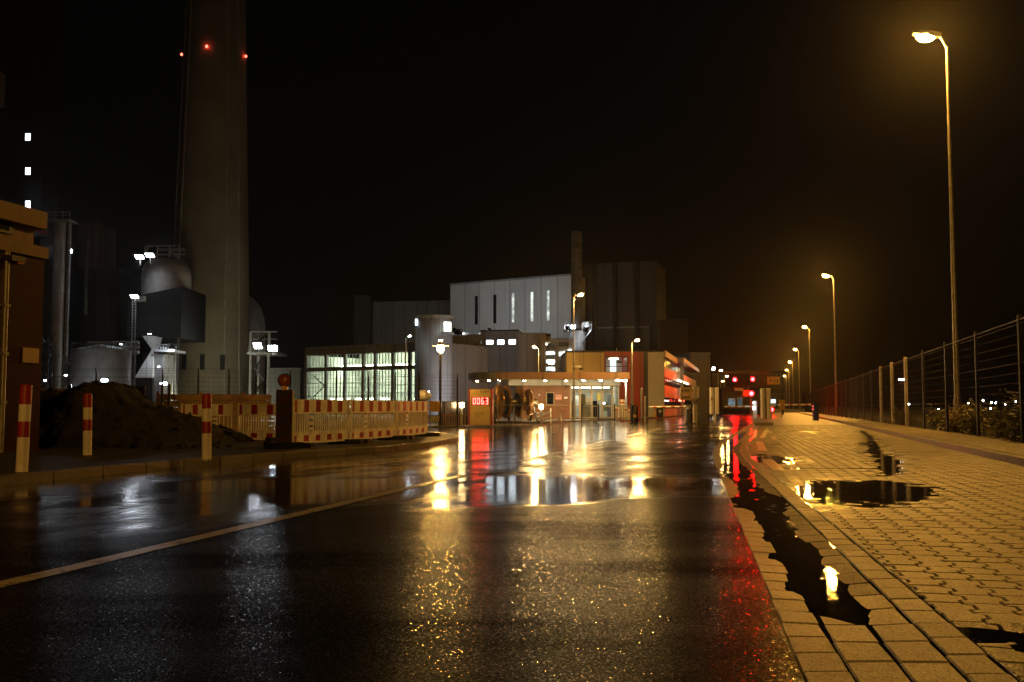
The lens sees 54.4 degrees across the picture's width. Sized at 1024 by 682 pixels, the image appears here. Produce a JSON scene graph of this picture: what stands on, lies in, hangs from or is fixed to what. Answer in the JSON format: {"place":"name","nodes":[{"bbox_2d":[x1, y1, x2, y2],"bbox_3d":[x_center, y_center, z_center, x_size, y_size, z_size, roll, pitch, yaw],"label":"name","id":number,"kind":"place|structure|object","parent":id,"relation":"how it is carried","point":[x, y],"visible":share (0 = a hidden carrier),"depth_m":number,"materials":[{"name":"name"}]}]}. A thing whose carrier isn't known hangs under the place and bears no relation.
{"place":"outdoors","nodes":[
{"label":"outdoors","id":0,"kind":"place"},
{"bbox_2d":[0,200,48,452],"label":"brick building","id":1,"kind":"structure","parent":0,"point":[22,257],"depth_m":16.91,"materials":[{"name":"paint"}]},
{"bbox_2d":[0,220,13,234],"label":"window","id":2,"kind":"structure","parent":1,"relation":"in","point":[5,227],"depth_m":16.79,"materials":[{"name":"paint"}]},
{"bbox_2d":[88,341,139,385],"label":"pipe bridge","id":3,"kind":"structure","parent":0,"point":[134,347],"depth_m":140.49,"materials":[{"name":"grey paint"}]},
{"bbox_2d":[0,429,453,474],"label":"sidewalk","id":4,"kind":"structure","parent":0,"point":[45,459],"depth_m":16.04,"materials":[{"name":"concrete"}]},
{"bbox_2d":[15,384,31,471],"bbox_3d":[-5.668,1.023,11.563,0.132,1.046,0.132,1,-4,0],"label":"bollard","id":5,"kind":"object","parent":4,"relation":"on","point":[23,430],"visible":0.93,"depth_m":11.52,"materials":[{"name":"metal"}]},
{"bbox_2d":[83,393,91,454],"bbox_3d":[-6.629,1.311,15.550,0.132,0.996,0.132,-1,-4,0],"label":"bollard","id":6,"kind":"object","parent":4,"relation":"on","point":[87,423],"visible":0.93,"depth_m":15.50,"materials":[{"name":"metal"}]},
{"bbox_2d":[39,380,259,449],"bbox_3d":[-8.150,1.478,20.095,5.900,1.386,5.162,0,-4,0],"label":"earth heap","id":7,"kind":"object","parent":4,"relation":"on","point":[125,416],"visible":0.77,"depth_m":19.33,"materials":[{"name":"soil"}]},
{"bbox_2d":[181,403,232,428],"bbox_3d":[-6.646,1.786,21.679,1.084,0.850,0.720,2,-4,-27],"label":"barrier","id":8,"kind":"object","parent":4,"relation":"on","point":[219,410],"visible":0.4,"depth_m":21.77,"materials":[{"name":"white plastic"}]},
{"bbox_2d":[202,393,211,461],"bbox_3d":[-4.370,1.235,14.252,0.132,0.976,0.132,-1,-4,0],"label":"bollard","id":9,"kind":"object","parent":4,"relation":"on","point":[206,422],"visible":1,"depth_m":14.20,"materials":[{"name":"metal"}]},
{"bbox_2d":[238,404,275,441],"bbox_3d":[-5.536,1.806,21.979,1.544,0.850,0.720,-3,-5,36],"label":"barrier","id":10,"kind":"object","parent":4,"relation":"on","point":[258,410],"visible":0.67,"depth_m":22.02,"materials":[{"name":"white plastic"}]},
{"bbox_2d":[263,373,303,448],"bbox_3d":[-4.162,1.272,18.181,0.532,1.360,0.700,2,-4,-31],"label":"warning beacon","id":11,"kind":"object","parent":4,"relation":"on","point":[284,437],"visible":1,"depth_m":18.15,"materials":[{"name":"red paint"}]},
{"bbox_2d":[294,399,363,447],"bbox_3d":[-3.677,1.577,19.323,0.720,0.902,2.273,-1,-4,17],"label":"barrier","id":12,"kind":"object","parent":4,"relation":"on","point":[337,432],"visible":0.99,"depth_m":19.33,"materials":[{"name":"white plastic"}]},
{"bbox_2d":[350,399,409,443],"bbox_3d":[-3.001,1.735,21.718,0.720,0.902,2.643,-1,-4,13],"label":"barrier","id":13,"kind":"object","parent":4,"relation":"on","point":[377,408],"visible":0.98,"depth_m":21.66,"materials":[{"name":"white plastic"}]},
{"bbox_2d":[396,400,440,438],"bbox_3d":[-2.422,1.910,24.377,0.720,0.902,2.743,-1,-4,10],"label":"barrier","id":14,"kind":"object","parent":4,"relation":"on","point":[416,419],"visible":0.98,"depth_m":24.30,"materials":[{"name":"white plastic"}]},
{"bbox_2d":[247,331,286,400],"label":"service tower","id":15,"kind":"structure","parent":0,"point":[253,351],"depth_m":164.82,"materials":[{"name":"metal"}]},
{"bbox_2d":[268,368,303,403],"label":"shed","id":16,"kind":"structure","parent":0,"point":[297,385],"depth_m":159.94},
{"bbox_2d":[0,409,804,681],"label":"road","id":17,"kind":"structure","parent":0,"point":[621,556],"depth_m":5.21,"materials":[{"name":"asphalt"}]},
{"bbox_2d":[41,336,53,388],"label":"lattice tower","id":18,"kind":"structure","parent":17,"relation":"on","point":[46,347],"depth_m":128.49,"materials":[{"name":"metal"}]},
{"bbox_2d":[69,341,130,386],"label":"storage tank","id":19,"kind":"object","parent":17,"relation":"on","point":[96,356],"visible":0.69,"depth_m":127.07,"materials":[{"name":"metal"}]},
{"bbox_2d":[135,336,161,401],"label":"hopper","id":20,"kind":"object","parent":17,"relation":"on","point":[145,374],"visible":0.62,"depth_m":147.34,"materials":[{"name":"paint"}]},
{"bbox_2d":[151,354,173,402],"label":"switch house","id":21,"kind":"structure","parent":17,"relation":"on","point":[161,360],"depth_m":148.14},
{"bbox_2d":[127,245,205,407],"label":"reactor structure","id":22,"kind":"object","parent":17,"relation":"on","point":[168,305],"visible":0.89,"depth_m":153.10,"materials":[{"name":"paint"}]},
{"bbox_2d":[153,344,185,407],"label":"platform","id":23,"kind":"structure","parent":17,"relation":"on","point":[173,351],"depth_m":149.72,"materials":[{"name":"grey paint"}]},
{"bbox_2d":[168,0,249,407],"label":"chimney","id":24,"kind":"object","parent":17,"relation":"on","point":[211,234],"visible":0.79,"depth_m":175.38,"materials":[{"name":"concrete"}]},
{"bbox_2d":[156,391,270,431],"bbox_3d":[-8.803,2.147,29.449,3.266,1.294,0.085,1,-4,-18],"label":"hoarding","id":25,"kind":"object","parent":17,"relation":"on","point":[242,396],"visible":0.35,"depth_m":29.56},
{"bbox_2d":[0,429,458,485],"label":"kerb","id":26,"kind":"structure","parent":17,"relation":"on","point":[33,477],"depth_m":14.19,"materials":[{"name":"concrete"}]},
{"bbox_2d":[41,367,457,427],"bbox_3d":[-8.603,2.124,35.681,15.254,2.160,1.870,2,-4,-26],"label":"security fence","id":27,"kind":"object","parent":17,"relation":"on","point":[313,387],"visible":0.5,"depth_m":35.74,"materials":[{"name":"metal"}]},
{"bbox_2d":[429,401,439,425],"bbox_3d":[-3.028,2.838,38.936,0.411,0.983,0.081,0,-4,0],"label":"hazard sign","id":28,"kind":"object","parent":27,"relation":"attached to","point":[435,405],"visible":1,"depth_m":38.91,"materials":[{"name":"yellow paint"}]},
{"bbox_2d":[249,296,264,400],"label":"dome tank","id":29,"kind":"object","parent":17,"relation":"on","point":[257,321],"visible":0.13,"depth_m":198.37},
{"bbox_2d":[0,424,677,587],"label":"road marking","id":30,"kind":"object","parent":17,"relation":"on","point":[37,575],"visible":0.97,"depth_m":6.46,"materials":[{"name":"beige paint"}]},
{"bbox_2d":[353,295,378,358],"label":"bunker block","id":31,"kind":"structure","parent":17,"relation":"on","point":[363,319],"depth_m":235.91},
{"bbox_2d":[415,315,453,414],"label":"round tower","id":32,"kind":"structure","parent":17,"relation":"on","point":[430,330],"depth_m":93.59,"materials":[{"name":"grey paint"}]},
{"bbox_2d":[432,340,448,425],"bbox_3d":[-2.910,1.690,40.477,0.680,3.478,0.680,0,-4,0],"label":"mushroom lamp","id":33,"kind":"object","parent":17,"relation":"on","point":[440,345],"visible":0.98,"depth_m":40.44,"materials":[{"name":"metal"}]},
{"bbox_2d":[442,414,466,425],"bbox_3d":[-2.361,3.210,40.477,1.042,0.464,0.030,0,-4,0],"label":"rail","id":34,"kind":"object","parent":17,"relation":"on","point":[452,419],"visible":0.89,"depth_m":40.47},
{"bbox_2d":[468,389,493,425],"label":"display pillar","id":35,"kind":"structure","parent":17,"relation":"on","point":[480,406],"depth_m":40.77,"materials":[{"name":"metal"}]},
{"bbox_2d":[452,330,545,412],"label":"grey block","id":36,"kind":"structure","parent":17,"relation":"on","point":[512,351],"depth_m":118.40,"materials":[{"name":"paint"}]},
{"bbox_2d":[449,274,585,350],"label":"turbine hall","id":37,"kind":"structure","parent":17,"relation":"on","point":[539,304],"depth_m":205.78,"materials":[{"name":"paint"}]},
{"bbox_2d":[475,296,477,324],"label":"window","id":38,"kind":"structure","parent":37,"relation":"in","point":[476,297],"depth_m":211.03,"materials":[{"name":"glass"}]},
{"bbox_2d":[493,295,495,322],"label":"window","id":39,"kind":"structure","parent":37,"relation":"in","point":[494,296],"depth_m":208.57,"materials":[{"name":"glass"}]},
{"bbox_2d":[512,293,514,322],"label":"window","id":40,"kind":"structure","parent":37,"relation":"in","point":[513,294],"depth_m":206.09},
{"bbox_2d":[530,292,533,321],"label":"window","id":41,"kind":"structure","parent":37,"relation":"in","point":[531,293],"depth_m":203.64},
{"bbox_2d":[547,290,549,320],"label":"window","id":42,"kind":"structure","parent":37,"relation":"in","point":[548,291],"depth_m":201.57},
{"bbox_2d":[546,339,572,371],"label":"frame building","id":43,"kind":"structure","parent":17,"relation":"on","point":[556,349],"depth_m":124.94,"materials":[{"name":"paint"}]},
{"bbox_2d":[563,231,591,350],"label":"steel stack","id":44,"kind":"object","parent":17,"relation":"on","point":[577,280],"visible":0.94,"depth_m":168.14,"materials":[{"name":"metal"}]},
{"bbox_2d":[581,404,630,421],"bbox_3d":[5.082,3.835,53.363,0.070,0.918,4.252,-4,-5,44],"label":"entrance railing","id":45,"kind":"object","parent":17,"relation":"on","point":[598,417],"visible":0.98,"depth_m":52.84,"materials":[{"name":"metal"}]},
{"bbox_2d":[570,260,665,350],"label":"boiler block","id":46,"kind":"structure","parent":17,"relation":"on","point":[625,304],"depth_m":202.02,"materials":[{"name":"paint"}]},
{"bbox_2d":[628,405,640,423],"bbox_3d":[6.137,3.674,49.866,0.578,0.934,0.578,0,-4,0],"label":"guide post","id":47,"kind":"object","parent":17,"relation":"on","point":[634,414],"visible":1,"depth_m":49.72,"materials":[{"name":"black plastic"}]},
{"bbox_2d":[631,337,639,405],"bbox_3d":[6.937,2.126,55.947,0.547,4.668,0.170,-1,-4,10],"label":"gate lamp","id":48,"kind":"object","parent":17,"relation":"on","point":[632,402],"visible":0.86,"depth_m":55.96,"materials":[{"name":"metal"}]},
{"bbox_2d":[649,404,691,421],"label":"barrier gate","id":49,"kind":"structure","parent":17,"relation":"on","point":[686,406],"depth_m":56.82,"materials":[{"name":"metal"}]},
{"bbox_2d":[680,387,698,422],"bbox_3d":[9.439,3.383,52.892,0.989,1.914,0.240,0,-4,0],"label":"ticket sign","id":50,"kind":"object","parent":17,"relation":"on","point":[689,390],"visible":1,"depth_m":52.83,"materials":[{"name":"metal"}]},
{"bbox_2d":[684,408,694,423],"bbox_3d":[8.887,3.738,49.862,0.476,0.806,0.476,0,-4,0],"label":"guide post","id":51,"kind":"object","parent":17,"relation":"on","point":[689,415],"visible":1,"depth_m":49.74,"materials":[{"name":"black plastic"}]},
{"bbox_2d":[709,387,718,420],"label":"terminal column","id":52,"kind":"structure","parent":17,"relation":"on","point":[714,400],"depth_m":59.75,"materials":[{"name":"metal"}]},
{"bbox_2d":[719,388,760,413],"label":"control cabin","id":53,"kind":"object","parent":17,"relation":"on","point":[731,397],"visible":0.65,"depth_m":117.76,"materials":[{"name":"paint"}]},
{"bbox_2d":[724,400,757,416],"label":"barrier gate","id":54,"kind":"structure","parent":17,"relation":"on","point":[754,403],"depth_m":67.67,"materials":[{"name":"metal"}]},
{"bbox_2d":[710,370,783,414],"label":"signal gantry","id":55,"kind":"object","parent":17,"relation":"on","point":[773,380],"visible":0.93,"depth_m":107.89,"materials":[{"name":"black metal"}]},
{"bbox_2d":[743,386,753,415],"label":"red signal","id":56,"kind":"object","parent":17,"relation":"on","point":[751,392],"visible":0.94,"depth_m":87.91,"materials":[{"name":"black plastic"}]},
{"bbox_2d":[749,416,772,425],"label":"traffic island","id":57,"kind":"structure","parent":17,"relation":"on","point":[757,421],"depth_m":48.58,"materials":[{"name":"concrete"}]},
{"bbox_2d":[760,388,770,418],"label":"terminal column","id":58,"kind":"structure","parent":57,"relation":"on","point":[765,397],"depth_m":57.76,"materials":[{"name":"metal"}]},
{"bbox_2d":[758,393,801,408],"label":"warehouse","id":59,"kind":"structure","parent":17,"relation":"on","point":[777,396],"depth_m":419.32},
{"bbox_2d":[373,300,449,343],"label":"bunker wing","id":60,"kind":"structure","parent":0,"point":[393,321],"depth_m":239.32,"materials":[{"name":"concrete"}]},
{"bbox_2d":[211,413,676,427],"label":"forecourt","id":61,"kind":"structure","parent":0,"point":[501,419],"depth_m":60.38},
{"bbox_2d":[304,343,487,413],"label":"glazed hall","id":62,"kind":"structure","parent":61,"relation":"on","point":[388,360],"depth_m":105.68,"materials":[{"name":"glass"}]},
{"bbox_2d":[307,371,322,399],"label":"window","id":63,"kind":"structure","parent":62,"relation":"in","point":[310,383],"depth_m":107.86,"materials":[{"name":"glass"}]},
{"bbox_2d":[307,355,323,367],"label":"window","id":64,"kind":"structure","parent":62,"relation":"in","point":[307,355],"depth_m":107.96,"materials":[{"name":"glass"}]},
{"bbox_2d":[326,370,342,399],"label":"window","id":65,"kind":"structure","parent":62,"relation":"in","point":[339,370],"depth_m":106.42,"materials":[{"name":"glass"}]},
{"bbox_2d":[345,370,360,399],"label":"window","id":66,"kind":"structure","parent":62,"relation":"in","point":[355,382],"depth_m":104.95,"materials":[{"name":"glass"}]},
{"bbox_2d":[364,370,372,399],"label":"window","id":67,"kind":"structure","parent":62,"relation":"in","point":[364,370],"depth_m":104.01,"materials":[{"name":"glass"}]},
{"bbox_2d":[376,369,390,400],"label":"window","id":68,"kind":"structure","parent":62,"relation":"in","point":[379,395],"depth_m":103.00,"materials":[{"name":"glass"}]},
{"bbox_2d":[394,369,404,400],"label":"window","id":69,"kind":"structure","parent":62,"relation":"in","point":[397,395],"depth_m":101.80,"materials":[{"name":"glass"}]},
{"bbox_2d":[417,389,430,400],"bbox_3d":[-3.875,2.905,43.998,0.596,1.536,0.519,1,-4,-18],"label":"drum","id":70,"kind":"object","parent":61,"relation":"on","point":[424,393],"visible":0.69,"depth_m":43.85,"materials":[{"name":"paint"}]},
{"bbox_2d":[229,413,703,427],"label":"kerb","id":71,"kind":"structure","parent":61,"relation":"on","point":[450,426],"depth_m":44.76,"materials":[{"name":"concrete"}]},
{"bbox_2d":[494,385,539,423],"bbox_3d":[0.039,2.932,46.151,2.550,1.806,1.600,1,-4,-21],"label":"turbine rotor","id":72,"kind":"object","parent":61,"relation":"on","point":[504,401],"visible":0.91,"depth_m":45.90,"materials":[{"name":"metal"}]},
{"bbox_2d":[468,372,629,418],"bbox_3d":[2.153,3.606,64.372,9.858,2.865,9.060,0,-4,0],"label":"gatehouse","id":73,"kind":"object","parent":61,"relation":"on","point":[553,391],"visible":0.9,"depth_m":62.87,"materials":[{"name":"grey paint"}]},
{"bbox_2d":[546,392,553,404],"bbox_3d":[2.412,3.636,62.871,0.514,0.807,0.048,0,-4,0],"label":"window","id":74,"kind":"structure","parent":73,"relation":"in","point":[549,395],"depth_m":62.87,"materials":[{"name":"glass"}]},
{"bbox_2d":[573,292,583,419],"bbox_3d":[3.902,0.854,58.571,0.704,7.552,0.211,0,-4,0],"label":"gate lamp","id":75,"kind":"object","parent":61,"relation":"on","point":[579,294],"visible":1,"depth_m":58.48,"materials":[{"name":"metal"}]},
{"bbox_2d":[560,350,698,416],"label":"gate building","id":76,"kind":"structure","parent":61,"relation":"on","point":[660,378],"depth_m":76.07,"materials":[{"name":"paint"}]},
{"bbox_2d":[664,398,675,405],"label":"window","id":77,"kind":"structure","parent":76,"relation":"in","point":[670,401],"depth_m":82.70,"materials":[{"name":"glass"}]},
{"bbox_2d":[664,378,675,387],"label":"window","id":78,"kind":"structure","parent":76,"relation":"in","point":[667,382],"depth_m":83.01,"materials":[{"name":"glass"}]},
{"bbox_2d":[664,358,675,371],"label":"window","id":79,"kind":"structure","parent":76,"relation":"in","point":[667,363],"depth_m":83.30,"materials":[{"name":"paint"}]},
{"bbox_2d":[675,364,692,378],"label":"window","id":80,"kind":"structure","parent":76,"relation":"in","point":[685,372],"depth_m":104.75,"materials":[{"name":"glass"}]},
{"bbox_2d":[442,401,467,424],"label":"gate","id":81,"kind":"structure","parent":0,"point":[465,417],"depth_m":41.52,"materials":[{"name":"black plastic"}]},
{"bbox_2d":[58,0,1023,406],"label":"sky","id":82,"kind":"structure","parent":0,"point":[753,151],"materials":[{"name":"black"}]},
{"bbox_2d":[649,319,687,356],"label":"cooling block","id":83,"kind":"structure","parent":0,"point":[670,336],"depth_m":175.49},
{"bbox_2d":[676,352,710,411],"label":"office tower","id":84,"kind":"structure","parent":0,"point":[700,361],"depth_m":149.98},
{"bbox_2d":[710,374,725,387],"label":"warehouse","id":85,"kind":"structure","parent":0,"point":[718,379],"depth_m":329.85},
{"bbox_2d":[777,403,818,419],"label":"barrier gate","id":86,"kind":"structure","parent":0,"point":[815,411],"depth_m":61.74,"materials":[{"name":"metal"}]},
{"bbox_2d":[766,413,845,424],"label":"pavement","id":87,"kind":"structure","parent":0,"point":[790,419],"depth_m":61.72,"materials":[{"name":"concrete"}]},
{"bbox_2d":[716,407,1015,445],"bbox_3d":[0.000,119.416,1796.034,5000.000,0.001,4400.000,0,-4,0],"label":"ground","id":88,"kind":"structure","parent":0,"point":[885,409],"depth_m":325.19,"materials":[{"name":"soil"}]},
{"bbox_2d":[0,0,63,387],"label":"boiler house","id":89,"kind":"structure","parent":88,"relation":"on","point":[31,44],"depth_m":168.46,"materials":[{"name":"paint"}]},
{"bbox_2d":[33,230,48,244],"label":"conveyor bridge","id":90,"kind":"structure","parent":88,"relation":"on","point":[41,234],"depth_m":146.46,"materials":[{"name":"black paint"}]},
{"bbox_2d":[47,212,77,388],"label":"pipe tower","id":91,"kind":"structure","parent":88,"relation":"on","point":[58,282],"depth_m":142.34,"materials":[{"name":"metal"}]},
{"bbox_2d":[61,356,69,388],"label":"lattice tower","id":92,"kind":"structure","parent":88,"relation":"on","point":[66,365],"depth_m":136.08,"materials":[{"name":"metal"}]},
{"bbox_2d":[63,223,142,387],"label":"coal hall","id":93,"kind":"structure","parent":88,"relation":"on","point":[102,288],"depth_m":179.07,"materials":[{"name":"grey paint"}]},
{"bbox_2d":[799,412,1023,466],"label":"kerb","id":94,"kind":"structure","parent":88,"relation":"on","point":[1005,457],"depth_m":19.91,"materials":[{"name":"concrete"}]},
{"bbox_2d":[954,398,995,435],"bbox_3d":[12.284,2.030,26.258,0.978,1.217,1.517,0,-4,0],"label":"shrub","id":95,"kind":"object","parent":88,"relation":"on","point":[970,415],"visible":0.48,"depth_m":26.39,"materials":[{"name":"green plant"}]},
{"bbox_2d":[980,390,1018,439],"bbox_3d":[11.532,1.773,22.944,1.244,1.305,1.595,3,-5,-37],"label":"shrub","id":96,"kind":"object","parent":88,"relation":"on","point":[999,413],"visible":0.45,"depth_m":23.01,"materials":[{"name":"green plant"}]},
{"bbox_2d":[996,398,1023,441],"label":"shrub","id":97,"kind":"object","parent":88,"relation":"on","point":[1015,427],"visible":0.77,"depth_m":20.63,"materials":[{"name":"green plant"}]},
{"bbox_2d":[718,428,1023,681],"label":"water","id":98,"kind":"structure","parent":0,"point":[817,586],"depth_m":6.98,"materials":[{"name":"black liquid"}]},
{"bbox_2d":[747,425,1023,681],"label":"pavement","id":99,"kind":"structure","parent":0,"point":[973,515],"depth_m":7.56,"materials":[{"name":"brick"}]},
{"bbox_2d":[753,430,815,469],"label":"paving stones","id":100,"kind":"object","parent":99,"relation":"on","point":[772,464],"visible":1,"depth_m":20.15,"materials":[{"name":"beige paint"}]},
{"bbox_2d":[801,412,1015,441],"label":"footpath","id":101,"kind":"structure","parent":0,"point":[834,417],"depth_m":63.64,"materials":[{"name":"concrete"}]},
{"bbox_2d":[805,315,1023,442],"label":"wire fence","id":102,"kind":"object","parent":101,"relation":"on","point":[999,369],"visible":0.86,"depth_m":31.79,"materials":[{"name":"metal"}]},
{"bbox_2d":[819,412,1019,438],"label":"ground","id":103,"kind":"structure","parent":0,"point":[885,418],"depth_m":74.47,"materials":[{"name":"soil"}]},
{"bbox_2d":[803,326,811,410],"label":"street lamp","id":104,"kind":"object","parent":103,"relation":"on","point":[809,360],"visible":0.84,"depth_m":147.11,"materials":[{"name":"metal"}]},
{"bbox_2d":[822,273,836,415],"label":"street lamp","id":105,"kind":"object","parent":103,"relation":"on","point":[825,275],"visible":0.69,"depth_m":89.14,"materials":[{"name":"metal"}]},
{"bbox_2d":[888,402,928,425],"bbox_3d":[16.234,3.065,40.961,1.472,1.096,1.281,0,-4,0],"label":"shrub","id":106,"kind":"object","parent":103,"relation":"on","point":[900,416],"visible":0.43,"depth_m":40.83,"materials":[{"name":"green plant"}]},
{"bbox_2d":[912,30,961,430],"bbox_3d":[13.402,-3.520,31.412,1.126,12.860,0.340,-1,-4,14],"label":"street lamp","id":107,"kind":"object","parent":103,"relation":"on","point":[924,36],"visible":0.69,"depth_m":31.28,"materials":[{"name":"metal"}]},
{"bbox_2d":[922,404,953,430],"bbox_3d":[14.130,2.560,32.811,1.426,1.026,1.030,2,-4,-27],"label":"shrub","id":108,"kind":"object","parent":103,"relation":"on","point":[936,421],"visible":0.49,"depth_m":32.83,"materials":[{"name":"green plant"}]},
{"bbox_2d":[937,390,974,433],"bbox_3d":[13.248,2.143,29.388,1.257,1.406,1.030,0,-4,0],"label":"shrub","id":109,"kind":"object","parent":103,"relation":"on","point":[956,419],"visible":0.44,"depth_m":29.35,"materials":[{"name":"green plant"}]},
{"bbox_2d":[844,420,1023,456],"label":"footpath","id":110,"kind":"structure","parent":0,"point":[1007,447],"depth_m":23.01,"materials":[{"name":"concrete"}]},
{"label":"paving bed","id":111,"kind":"structure","parent":0,"visible":0},
{"bbox_2d":[732,442,880,595],"bbox_3d":[3.421,1.808,14.280,0.383,0.036,19.915,-1,-4,11],"label":"gutter","id":112,"kind":"object","parent":111,"relation":"on","point":[835,559],"visible":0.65,"depth_m":6.07,"materials":[{"name":"concrete"}]},
{"bbox_2d":[712,423,1017,681],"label":"gutter","id":113,"kind":"object","parent":111,"relation":"on","point":[866,657],"visible":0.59,"depth_m":3.80,"materials":[{"name":"concrete"}]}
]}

